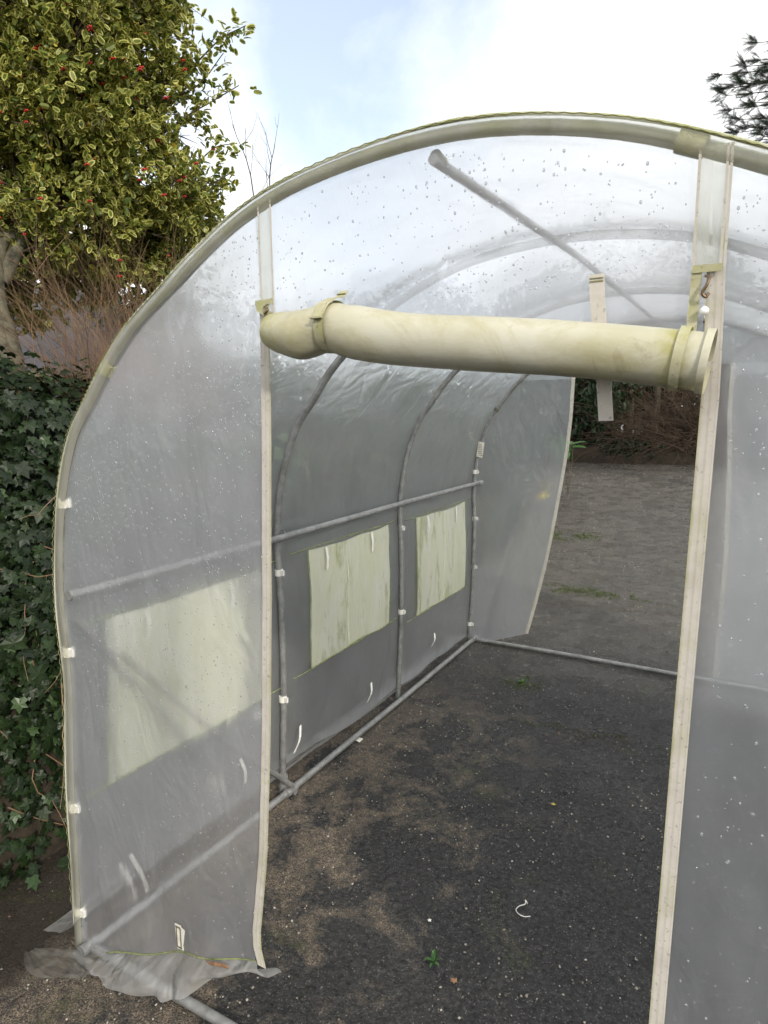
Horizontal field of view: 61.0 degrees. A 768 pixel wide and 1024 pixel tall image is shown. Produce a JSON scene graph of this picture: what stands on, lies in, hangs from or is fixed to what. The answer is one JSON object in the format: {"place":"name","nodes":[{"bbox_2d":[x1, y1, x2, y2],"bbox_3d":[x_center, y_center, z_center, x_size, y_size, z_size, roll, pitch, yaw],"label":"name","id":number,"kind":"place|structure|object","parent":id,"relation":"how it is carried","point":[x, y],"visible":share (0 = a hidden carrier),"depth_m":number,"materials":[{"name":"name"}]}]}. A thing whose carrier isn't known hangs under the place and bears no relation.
{"place":"outdoors","nodes":[
{"label":"outdoors","id":0,"kind":"place"},
{"bbox_2d":[0,425,694,1023],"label":"ground","id":1,"kind":"structure","parent":0,"point":[366,947],"depth_m":2.50,"materials":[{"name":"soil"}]},
{"bbox_2d":[5,283,121,397],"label":"slate shed","id":2,"kind":"structure","parent":1,"relation":"on","point":[40,363],"depth_m":6.12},
{"bbox_2d":[18,272,129,322],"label":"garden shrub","id":3,"kind":"object","parent":1,"relation":"on","point":[116,308],"depth_m":11.49,"materials":[{"name":"brown plant"}]},
{"bbox_2d":[0,0,261,391],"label":"holly tree","id":4,"kind":"object","parent":1,"relation":"on","point":[78,115],"visible":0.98,"depth_m":3.46,"materials":[{"name":"green plant"}]},
{"bbox_2d":[0,176,303,449],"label":"bramble thicket","id":5,"kind":"object","parent":1,"relation":"on","point":[100,349],"visible":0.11,"depth_m":3.04,"materials":[{"name":"brown plant"}]},
{"bbox_2d":[20,262,371,402],"bbox_3d":[-2.147,-1.300,7.016,3.664,3.567,3.699,5,10,29],"label":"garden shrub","id":6,"kind":"object","parent":1,"relation":"on","point":[111,311],"visible":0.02,"depth_m":6.62,"materials":[{"name":"brown plant"}]},
{"bbox_2d":[67,287,327,409],"bbox_3d":[-1.596,-0.694,5.697,2.611,2.776,2.861,-5,10,-28],"label":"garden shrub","id":7,"kind":"object","parent":1,"relation":"on","point":[291,369],"visible":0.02,"depth_m":5.64,"materials":[{"name":"green plant"}]},
{"bbox_2d":[226,97,281,195],"bbox_3d":[-0.873,-0.988,4.743,0.264,3.628,0.408,1,9,7],"label":"bare sapling","id":8,"kind":"object","parent":1,"relation":"on","point":[252,153],"visible":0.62,"depth_m":4.52,"materials":[{"name":"brown plant"}]},
{"bbox_2d":[0,346,526,890],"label":"ivy hedge","id":9,"kind":"object","parent":1,"relation":"on","point":[344,462],"visible":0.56,"depth_m":3.69,"materials":[{"name":"green plant"}]},
{"bbox_2d":[253,115,280,407],"bbox_3d":[-0.831,-0.895,4.612,0.181,3.484,0.347,-7,11,-34],"label":"bare sapling","id":10,"kind":"object","parent":1,"relation":"on","point":[278,377],"visible":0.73,"depth_m":4.41,"materials":[{"name":"brown plant"}]},
{"bbox_2d":[0,465,680,933],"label":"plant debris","id":11,"kind":"object","parent":1,"relation":"on","point":[412,681],"visible":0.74,"depth_m":3.34,"materials":[{"name":"brown plant"}]},
{"bbox_2d":[27,503,685,1023],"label":"grit","id":12,"kind":"object","parent":1,"relation":"on","point":[457,819],"visible":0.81,"depth_m":2.52,"materials":[{"name":"grey gravel"}]},
{"bbox_2d":[272,350,508,413],"bbox_3d":[-0.508,-1.524,8.935,3.782,3.296,3.953,5,10,29],"label":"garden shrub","id":13,"kind":"object","parent":1,"relation":"on","point":[405,377],"visible":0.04,"depth_m":8.53,"materials":[{"name":"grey plant"}]},
{"bbox_2d":[52,111,767,1023],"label":"polytunnel","id":14,"kind":"structure","parent":1,"relation":"on","point":[574,245],"depth_m":1.19,"materials":[{"name":"plastic"}]},
{"bbox_2d":[289,520,396,678],"bbox_3d":[-0.148,0.367,3.020,0.025,0.530,0.905,5,10,29],"label":"window","id":15,"kind":"structure","parent":14,"relation":"in","point":[350,579],"depth_m":3.00,"materials":[{"name":"beige plastic"}]},
{"bbox_2d":[406,498,470,622],"bbox_3d":[0.350,0.259,3.898,0.025,0.576,0.925,5,10,29],"label":"window","id":16,"kind":"structure","parent":14,"relation":"in","point":[441,536],"depth_m":3.87,"materials":[{"name":"beige plastic"}]},
{"bbox_2d":[259,290,717,394],"bbox_3d":[0.109,-0.281,1.041,0.759,0.196,0.103,5,10,29],"label":"rolled door","id":17,"kind":"structure","parent":14,"relation":"in","point":[672,359],"depth_m":0.97,"materials":[{"name":"beige plastic"}]},
{"bbox_2d":[322,362,510,413],"bbox_3d":[0.967,-3.264,14.547,5.731,4.302,4.357,0,9,0],"label":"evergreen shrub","id":18,"kind":"object","parent":1,"relation":"on","point":[426,373],"visible":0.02,"depth_m":13.76,"materials":[{"name":"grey plant"}]},
{"bbox_2d":[424,949,438,967],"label":"weed","id":19,"kind":"object","parent":1,"relation":"on","point":[433,958],"visible":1,"depth_m":1.88,"materials":[{"name":"green plant"}]},
{"bbox_2d":[293,526,672,781],"bbox_3d":[1.543,0.698,5.289,1.521,0.098,6.416,4,10,23],"label":"moss","id":20,"kind":"object","parent":1,"relation":"on","point":[523,683],"visible":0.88,"depth_m":5.55,"materials":[{"name":"green plant"}]},
{"bbox_2d":[423,368,593,502],"bbox_3d":[1.606,-1.703,9.755,3.385,3.126,3.051,1,9,7],"label":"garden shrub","id":21,"kind":"object","parent":1,"relation":"on","point":[519,424],"visible":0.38,"depth_m":9.56,"materials":[{"name":"green plant"}]},
{"bbox_2d":[516,899,530,916],"bbox_3d":[0.438,1.258,2.070,0.044,0.005,0.072,0,9,4],"label":"string loop","id":22,"kind":"object","parent":1,"relation":"on","point":[522,905],"visible":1,"depth_m":2.07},
{"bbox_2d":[550,434,585,494],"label":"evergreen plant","id":23,"kind":"object","parent":1,"relation":"on","point":[560,449],"visible":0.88,"depth_m":10.14,"materials":[{"name":"green plant"}]},
{"bbox_2d":[483,375,660,431],"bbox_3d":[5.264,-4.227,17.544,6.052,5.327,5.743,1,9,12],"label":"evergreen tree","id":24,"kind":"object","parent":1,"relation":"on","point":[646,386],"visible":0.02,"depth_m":17.26,"materials":[{"name":"green plant"}]},
{"bbox_2d":[512,374,642,452],"bbox_3d":[4.433,-3.032,14.283,3.778,3.790,4.375,5,10,29],"label":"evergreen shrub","id":25,"kind":"object","parent":1,"relation":"on","point":[562,424],"visible":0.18,"depth_m":14.02,"materials":[{"name":"green plant"}]},
{"bbox_2d":[584,382,643,432],"bbox_3d":[5.513,-3.919,14.504,3.303,5.631,3.224,-3,9,-17],"label":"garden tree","id":26,"kind":"object","parent":1,"relation":"on","point":[619,391],"depth_m":14.57,"materials":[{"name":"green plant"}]},
{"bbox_2d":[624,273,706,433],"bbox_3d":[7.859,-4.169,16.549,6.390,5.453,4.385,-2,9,-8],"label":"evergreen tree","id":27,"kind":"object","parent":1,"relation":"on","point":[662,388],"visible":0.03,"depth_m":16.61,"materials":[{"name":"green plant"}]},
{"bbox_2d":[652,272,706,431],"bbox_3d":[6.278,-3.715,14.740,3.433,5.139,2.933,5,10,29],"label":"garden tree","id":28,"kind":"object","parent":1,"relation":"on","point":[656,389],"depth_m":14.86,"materials":[{"name":"green plant"}]},
{"bbox_2d":[704,33,767,143],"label":"conifer tree","id":29,"kind":"object","parent":1,"relation":"on","point":[740,81],"visible":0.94,"depth_m":7.18,"materials":[{"name":"green plant"}]},
{"bbox_2d":[2,0,767,408],"label":"sky","id":30,"kind":"structure","parent":0,"point":[336,76],"materials":[{"name":"white"}]},
{"bbox_2d":[526,474,556,613],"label":"flower","id":31,"kind":"object","parent":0,"point":[544,494],"visible":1,"depth_m":4.89,"materials":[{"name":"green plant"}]},
{"bbox_2d":[515,432,697,464],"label":"bank","id":32,"kind":"structure","parent":0,"point":[664,460],"depth_m":13.57,"materials":[{"name":"brown soil"}]},
{"bbox_2d":[524,377,700,471],"bbox_3d":[6.746,-2.066,13.420,8.035,5.066,6.641,-1,9,-2],"label":"brown shrub","id":33,"kind":"object","parent":32,"relation":"on","point":[669,432],"visible":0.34,"depth_m":13.17,"materials":[{"name":"brown plant"}]},
{"bbox_2d":[593,439,664,459],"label":"ground plant","id":34,"kind":"object","parent":32,"relation":"on","point":[620,443],"visible":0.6,"depth_m":13.47,"materials":[{"name":"brown plant"}]}
]}

